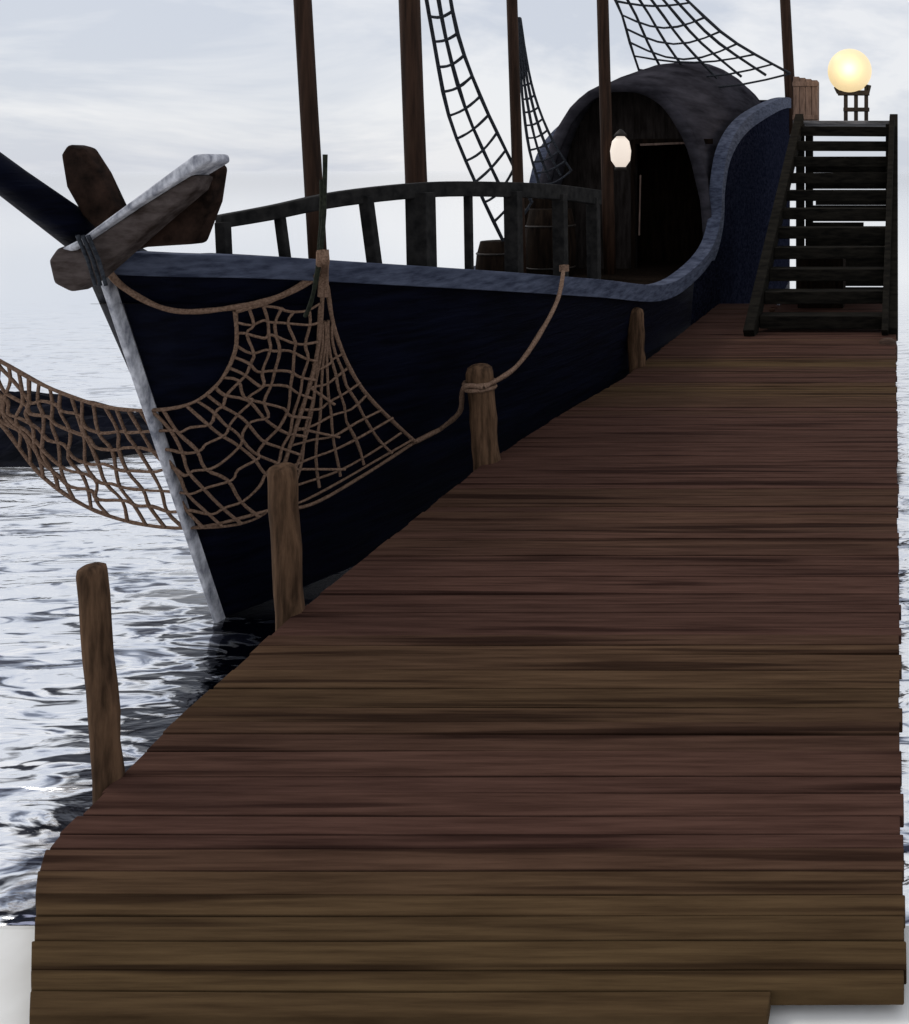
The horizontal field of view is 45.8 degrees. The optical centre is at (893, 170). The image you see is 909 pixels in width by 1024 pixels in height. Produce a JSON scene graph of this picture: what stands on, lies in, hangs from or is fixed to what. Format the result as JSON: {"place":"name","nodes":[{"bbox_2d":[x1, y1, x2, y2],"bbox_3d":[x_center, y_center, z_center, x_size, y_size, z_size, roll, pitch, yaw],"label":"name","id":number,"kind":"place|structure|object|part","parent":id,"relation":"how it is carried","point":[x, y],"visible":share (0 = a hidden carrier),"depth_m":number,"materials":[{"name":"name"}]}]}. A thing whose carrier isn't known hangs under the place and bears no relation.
{"place":"outdoors","nodes":[
{"label":"outdoors","id":0,"kind":"place"},
{"bbox_2d":[0,171,908,925],"bbox_3d":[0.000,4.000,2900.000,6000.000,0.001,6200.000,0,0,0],"label":"water","id":1,"kind":"structure","parent":0,"point":[178,651],"depth_m":9.34,"materials":[{"name":"grey liquid"}]},
{"bbox_2d":[0,390,155,466],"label":"rocky shoal","id":2,"kind":"structure","parent":1,"relation":"in","point":[11,455],"depth_m":12.88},
{"bbox_2d":[76,562,124,804],"bbox_3d":[-3.908,3.415,4.440,0.229,2.939,0.124,0,0,0],"label":"mooring post","id":3,"kind":"object","parent":1,"relation":"in","point":[100,678],"visible":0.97,"depth_m":4.40,"materials":[{"name":"brown wood"}]},
{"bbox_2d":[267,462,304,631],"bbox_3d":[-4.136,3.447,6.121,0.243,2.904,0.177,0,0,0],"label":"mooring post","id":4,"kind":"object","parent":1,"relation":"in","point":[286,544],"visible":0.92,"depth_m":6.05,"materials":[{"name":"brown wood"}]},
{"bbox_2d":[0,0,794,622],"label":"sailing ship","id":5,"kind":"object","parent":1,"relation":"on","point":[666,230],"visible":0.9,"depth_m":9.74,"materials":[{"name":"paint"}]},
{"bbox_2d":[50,145,228,290],"bbox_3d":[-5.434,0.336,6.524,1.200,1.048,0.472,0,0,0],"label":"anchor","id":6,"kind":"object","parent":5,"relation":"attached to","point":[181,204],"visible":1,"depth_m":6.43,"materials":[{"name":"brown wood"}]},
{"bbox_2d":[0,286,415,529],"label":"fishing net","id":7,"kind":"object","parent":5,"relation":"attached to","point":[322,350],"visible":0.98,"depth_m":7.58,"materials":[{"name":"fabric"}]},
{"bbox_2d":[108,249,568,443],"bbox_3d":[-4.895,1.712,8.812,2.130,2.242,4.199,0,0,0],"label":"mooring rope","id":8,"kind":"object","parent":5,"relation":"attached to","point":[322,259],"visible":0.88,"depth_m":7.74,"materials":[{"name":"brown fabric"}]},
{"bbox_2d":[303,154,327,317],"bbox_3d":[-4.468,0.505,6.912,0.196,1.263,0.112,0,0,0],"label":"hanging mossy rope","id":9,"kind":"object","parent":8,"relation":"attached to","point":[322,209],"visible":0.91,"depth_m":6.91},
{"bbox_2d":[610,129,630,169],"bbox_3d":[-5.609,-0.431,18.450,0.420,0.850,0.409,0,0,0],"label":"ship lantern","id":10,"kind":"object","parent":5,"relation":"attached to","point":[620,151],"visible":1,"depth_m":18.32,"materials":[{"name":"white glass"}]},
{"bbox_3d":[-5.350,0.690,22.650,2.500,3.180,0.100,0,0,0],"label":"inner door","id":11,"kind":"part","parent":5,"relation":"part of","materials":[{"name":"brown wood"}]},
{"bbox_2d":[29,304,906,1023],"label":"wooden dock","id":12,"kind":"object","parent":1,"relation":"in","point":[589,710],"visible":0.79,"depth_m":4.57,"materials":[{"name":"brown wood"}]},
{"bbox_2d":[465,363,500,470],"bbox_3d":[-4.241,3.445,9.289,0.339,2.894,0.271,0,0,0],"label":"mooring post","id":13,"kind":"object","parent":12,"relation":"attached to","point":[483,418],"visible":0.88,"depth_m":9.19,"materials":[{"name":"brown wood"}]},
{"bbox_2d":[743,114,897,340],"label":"boarding stairs","id":14,"kind":"structure","parent":12,"relation":"on","point":[869,254],"depth_m":19.23,"materials":[{"name":"brown wood"}]},
{"bbox_2d":[792,77,818,120],"bbox_3d":[-2.250,-1.825,23.185,0.660,1.150,0.630,0,0,0],"label":"wooden crate","id":15,"kind":"object","parent":14,"relation":"on","point":[805,97],"visible":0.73,"depth_m":22.90,"materials":[{"name":"brown wood"}]},
{"bbox_2d":[828,49,871,120],"bbox_3d":[-1.117,-2.170,22.800,1.120,1.841,1.120,0,0,0],"label":"globe lantern","id":16,"kind":"object","parent":14,"relation":"on","point":[849,72],"visible":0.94,"depth_m":22.48,"materials":[{"name":"yellow glass"}]},
{"bbox_2d":[627,307,645,373],"bbox_3d":[-3.958,3.506,13.800,0.299,2.806,0.266,0,0,0],"label":"mooring post","id":17,"kind":"object","parent":1,"relation":"in","point":[635,345],"visible":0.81,"depth_m":13.69,"materials":[{"name":"brown wood"}]},
{"bbox_2d":[0,926,908,1023],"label":"stone quay","id":18,"kind":"structure","parent":0,"point":[15,962],"depth_m":3.33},
{"bbox_2d":[0,0,908,171],"label":"sky","id":19,"kind":"structure","parent":0,"point":[148,85],"materials":[{"name":"white"}]},
{"bbox_2d":[798,259,845,307],"bbox_3d":[-1.600,2.425,20.100,1.000,1.350,1.000,0,0,0],"label":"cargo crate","id":20,"kind":"object","parent":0,"point":[821,263],"visible":0.16,"depth_m":19.60,"materials":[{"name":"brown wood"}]}
]}

